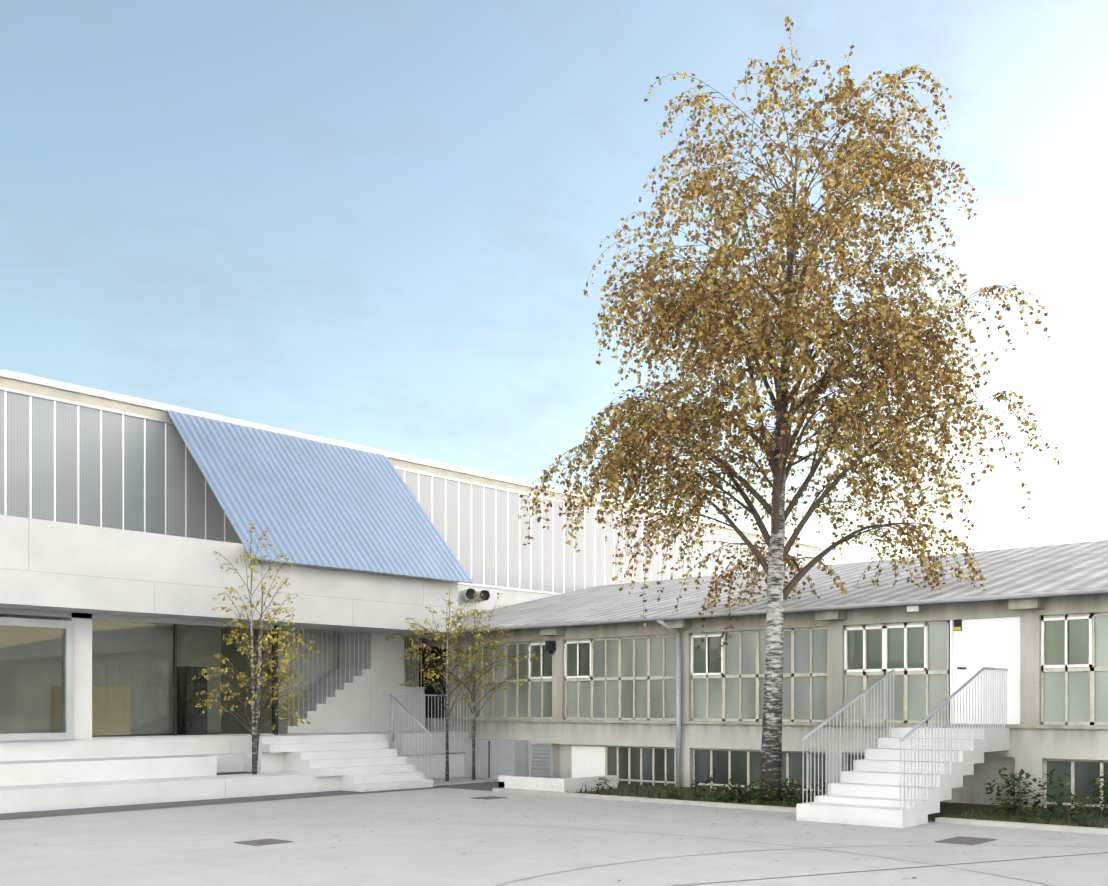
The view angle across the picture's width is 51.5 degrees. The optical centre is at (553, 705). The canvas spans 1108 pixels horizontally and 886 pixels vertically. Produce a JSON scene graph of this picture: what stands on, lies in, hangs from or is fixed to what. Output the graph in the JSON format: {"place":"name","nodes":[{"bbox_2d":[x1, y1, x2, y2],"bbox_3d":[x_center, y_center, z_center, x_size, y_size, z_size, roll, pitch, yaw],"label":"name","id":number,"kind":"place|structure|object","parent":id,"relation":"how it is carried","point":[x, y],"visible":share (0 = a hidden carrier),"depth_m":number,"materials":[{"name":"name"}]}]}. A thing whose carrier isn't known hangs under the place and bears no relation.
{"place":"outdoors","nodes":[
{"label":"outdoors","id":0,"kind":"place"},
{"bbox_2d":[52,686,129,735],"bbox_3d":[-9.444,0.110,25.042,1.300,1.050,3.150,0,0,42],"label":"hall counter","id":1,"kind":"object","parent":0,"point":[57,709],"depth_m":24.12,"materials":[{"name":"brown wood"}]},
{"bbox_2d":[0,608,273,740],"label":"hall glazing frames","id":2,"kind":"structure","parent":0,"point":[68,628],"depth_m":21.77,"materials":[{"name":"white metal"}]},
{"bbox_2d":[0,619,272,736],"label":"window glass","id":3,"kind":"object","parent":2,"relation":"in","point":[130,679],"depth_m":22.89,"materials":[{"name":"clear glass"}]},
{"bbox_2d":[93,628,271,736],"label":"hall interior walls","id":4,"kind":"structure","parent":0,"point":[236,662],"depth_m":26.15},
{"bbox_2d":[177,666,206,733],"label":"door","id":5,"kind":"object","parent":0,"point":[202,716],"depth_m":25.22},
{"bbox_2d":[173,624,277,735],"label":"window mullions","id":6,"kind":"object","parent":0,"point":[275,704],"visible":0.79,"depth_m":23.54,"materials":[{"name":"black metal"}]},
{"bbox_2d":[0,515,464,638],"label":"wall","id":7,"kind":"structure","parent":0,"point":[76,550],"depth_m":22.69,"materials":[{"name":"white concrete"}]},
{"bbox_2d":[167,410,473,583],"bbox_3d":[-5.309,-4.812,26.879,3.379,3.647,6.300,0,0,42],"label":"awning","id":8,"kind":"object","parent":7,"relation":"attached to","point":[307,502],"visible":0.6,"depth_m":26.52,"materials":[{"name":"blue metal"}]},
{"bbox_2d":[192,522,320,774],"bbox_3d":[-6.073,-1.170,23.280,2.837,5.119,2.473,0,0,42],"label":"birch tree","id":9,"kind":"object","parent":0,"point":[274,640],"depth_m":23.18,"materials":[{"name":"plant"}]},
{"bbox_2d":[0,584,553,733],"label":"wall","id":10,"kind":"structure","parent":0,"point":[507,597],"depth_m":25.26,"materials":[{"name":"white paint"}]},
{"bbox_2d":[463,588,489,600],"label":"ventilation ducts","id":11,"kind":"object","parent":10,"relation":"attached to","point":[468,594],"visible":0.42,"depth_m":32.44,"materials":[{"name":"grey metal"}]},
{"bbox_2d":[0,377,821,551],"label":"fascia","id":12,"kind":"structure","parent":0,"point":[74,396],"depth_m":30.85,"materials":[{"name":"beige metal"}]},
{"bbox_2d":[0,368,823,594],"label":"roof edge","id":13,"kind":"object","parent":12,"relation":"on","point":[23,377],"visible":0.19,"depth_m":28.47,"materials":[{"name":"grey metal"}]},
{"bbox_2d":[385,586,507,780],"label":"tree","id":14,"kind":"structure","parent":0,"point":[447,732],"depth_m":26.46,"materials":[{"name":"plant"}]},
{"bbox_2d":[414,593,542,779],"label":"tree","id":15,"kind":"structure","parent":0,"point":[473,734],"depth_m":26.89,"materials":[{"name":"plant"}]},
{"bbox_2d":[464,739,527,778],"bbox_3d":[-1.415,1.290,27.712,1.740,0.950,0.470,0,0,42],"label":"utility cabinet","id":16,"kind":"object","parent":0,"point":[495,758],"visible":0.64,"depth_m":27.39,"materials":[{"name":"grey metal"}]},
{"bbox_2d":[0,788,1107,885],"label":"ground","id":17,"kind":"structure","parent":0,"point":[188,846],"depth_m":14.32,"materials":[{"name":"concrete"}]},
{"bbox_2d":[0,613,468,813],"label":"concrete steps","id":18,"kind":"structure","parent":17,"relation":"on","point":[339,742],"depth_m":23.71,"materials":[{"name":"white concrete"}]},
{"bbox_2d":[288,629,471,778],"bbox_3d":[-4.420,-0.091,27.810,5.209,3.389,3.851,0,0,21],"label":"stair railing","id":19,"kind":"object","parent":18,"relation":"on","point":[393,699],"visible":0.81,"depth_m":26.95,"materials":[{"name":"grey metal"}]},
{"bbox_2d":[0,781,497,819],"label":"dark ground strip","id":20,"kind":"object","parent":17,"relation":"on","point":[486,786],"visible":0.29,"depth_m":20.94,"materials":[{"name":"concrete"}]},
{"bbox_2d":[429,777,497,785],"bbox_3d":[-2.451,1.750,26.676,1.546,0.030,2.796,0,0,42],"label":"gravel bed","id":21,"kind":"object","parent":17,"relation":"on","point":[452,781],"visible":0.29,"depth_m":26.72,"materials":[{"name":"grey gravel"}]},
{"bbox_2d":[498,775,617,792],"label":"concrete wall","id":22,"kind":"structure","parent":17,"relation":"on","point":[572,785],"depth_m":23.16,"materials":[{"name":"white concrete"}]},
{"bbox_2d":[234,796,996,845],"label":"drain covers","id":23,"kind":"object","parent":17,"relation":"on","point":[953,840],"visible":1,"depth_m":14.85,"materials":[{"name":"metal"}]},
{"bbox_2d":[404,593,1107,807],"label":"building wall","id":24,"kind":"structure","parent":17,"relation":"on","point":[1034,742],"depth_m":22.07,"materials":[{"name":"beige concrete"}]},
{"bbox_2d":[529,742,552,777],"bbox_3d":[-0.302,1.305,27.000,0.710,0.880,0.050,0,0,42],"label":"ventilation louver","id":25,"kind":"object","parent":24,"relation":"attached to","point":[533,747],"visible":0.85,"depth_m":27.00,"materials":[{"name":"grey metal"}]},
{"bbox_2d":[545,641,555,653],"bbox_3d":[-0.080,-1.365,26.715,0.200,0.300,0.140,0,0,42],"label":"wall lamp","id":26,"kind":"object","parent":24,"relation":"attached to","point":[550,646],"visible":0.96,"depth_m":26.67,"materials":[{"name":"black metal"}]},
{"bbox_2d":[458,540,1107,628],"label":"workshop roof","id":27,"kind":"structure","parent":24,"relation":"on","point":[1068,566],"depth_m":25.54,"materials":[{"name":"grey metal"}]},
{"bbox_2d":[458,588,1107,787],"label":"gutter and downspout","id":28,"kind":"object","parent":24,"relation":"attached to","point":[659,619],"visible":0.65,"depth_m":23.14,"materials":[{"name":"grey metal"}]},
{"bbox_2d":[459,612,1107,808],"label":"workshop window frames","id":29,"kind":"structure","parent":24,"relation":"in","point":[793,675],"depth_m":23.50,"materials":[{"name":"grey metal"}]},
{"bbox_2d":[461,615,1107,721],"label":"window frames","id":30,"kind":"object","parent":29,"relation":"in","point":[1078,696],"depth_m":22.86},
{"bbox_2d":[529,616,1091,777],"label":"window sashes","id":31,"kind":"object","parent":29,"relation":"in","point":[588,761],"visible":0.75,"depth_m":23.75,"materials":[{"name":"white metal"}]},
{"bbox_2d":[531,619,1088,676],"bbox_3d":[5.494,-1.065,22.005,16.280,0.840,0.001,0,0,42],"label":"workshop casement glass","id":32,"kind":"object","parent":31,"relation":"in","point":[850,651],"depth_m":21.36,"materials":[{"name":"clear glass"}]},
{"bbox_2d":[608,747,1107,811],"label":"basement windows","id":33,"kind":"structure","parent":29,"relation":"in","point":[1086,773],"depth_m":23.46,"materials":[{"name":"grey glass"}]},
{"bbox_2d":[467,593,1104,632],"bbox_3d":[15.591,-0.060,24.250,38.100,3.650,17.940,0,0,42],"label":"workshop eave board","id":34,"kind":"object","parent":24,"relation":"attached to","point":[810,611],"depth_m":21.62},
{"bbox_2d":[907,606,918,611],"bbox_3d":[6.441,-1.745,20.610,0.200,0.100,0.060,0,0,42],"label":"wall lamp","id":35,"kind":"object","parent":34,"relation":"attached to","point":[912,608],"visible":1,"depth_m":20.58,"materials":[{"name":"white plastic"}]},
{"bbox_2d":[950,616,1019,723],"bbox_3d":[7.560,-0.645,20.107,1.240,2.040,0.100,0,0,42],"label":"workshop door","id":36,"kind":"structure","parent":24,"relation":"in","point":[976,645],"depth_m":20.10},
{"bbox_2d":[954,619,965,668],"bbox_3d":[7.197,-1.095,20.377,0.220,0.880,0.060,0,0,42],"label":"workshop door handle","id":37,"kind":"object","parent":36,"relation":"attached to","point":[957,623],"visible":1,"depth_m":20.39,"materials":[{"name":"metal"}]},
{"bbox_2d":[413,821,1107,885],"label":"court lines","id":38,"kind":"object","parent":17,"relation":"on","point":[821,848],"visible":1,"depth_m":12.97,"materials":[{"name":"paint"}]},
{"bbox_2d":[492,788,1107,834],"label":"kerb","id":39,"kind":"structure","parent":17,"relation":"on","point":[1066,828],"depth_m":19.47,"materials":[{"name":"concrete"}]},
{"bbox_2d":[575,783,1107,827],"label":"planting bed soil","id":40,"kind":"structure","parent":17,"relation":"on","point":[957,810],"depth_m":19.26,"materials":[{"name":"brown soil"}]},
{"bbox_2d":[518,16,1061,800],"bbox_3d":[4.192,-5.128,21.237,9.099,13.734,8.611,0,0,42],"label":"birch tree","id":41,"kind":"object","parent":40,"relation":"in","point":[796,364],"depth_m":19.99,"materials":[{"name":"plant"}]},
{"bbox_2d":[536,767,1107,827],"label":"bed weeds","id":42,"kind":"object","parent":40,"relation":"on","point":[737,798],"visible":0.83,"depth_m":18.41,"materials":[{"name":"green plant"}]},
{"bbox_2d":[796,727,1009,827],"bbox_3d":[5.804,1.070,18.733,1.730,1.390,4.252,0,0,42],"label":"concrete stair","id":43,"kind":"object","parent":17,"relation":"on","point":[866,792],"visible":0.92,"depth_m":18.11,"materials":[{"name":"white concrete"}]},
{"bbox_2d":[802,667,1007,809],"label":"stair railings","id":44,"kind":"object","parent":43,"relation":"attached to","point":[918,725],"visible":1,"depth_m":18.45,"materials":[{"name":"white metal"}]},
{"bbox_3d":[-21.239,-2.400,38.558,35.900,8.330,57.100,0,0,42],"label":"hall","id":45,"kind":"object","parent":17,"relation":"on","visible":0},
{"bbox_2d":[0,390,165,534],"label":"window","id":46,"kind":"structure","parent":45,"relation":"attached to","point":[68,463],"depth_m":24.21,"materials":[{"name":"glass"}]},
{"bbox_2d":[0,518,451,797],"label":"hall block joints","id":47,"kind":"object","parent":45,"relation":"on","point":[198,585],"visible":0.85,"depth_m":22.12,"materials":[{"name":"grey concrete"}]},
{"bbox_2d":[217,771,258,774],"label":"planter soil","id":48,"kind":"structure","parent":45,"relation":"on","point":[228,773],"depth_m":23.52,"materials":[{"name":"brown soil"}]},
{"bbox_2d":[166,423,817,592],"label":"wall cladding","id":49,"kind":"structure","parent":45,"relation":"attached to","point":[483,531],"depth_m":34.08,"materials":[{"name":"beige metal"}]},
{"bbox_2d":[0,0,1107,564],"label":"sky","id":50,"kind":"structure","parent":0,"point":[377,224],"materials":[{"name":"blue"}]},
{"bbox_2d":[419,647,943,723],"bbox_3d":[10.389,-0.035,18.425,38.100,3.600,0.600,0,0,42],"label":"workshop interior","id":51,"kind":"object","parent":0,"point":[429,689],"depth_m":30.86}
]}

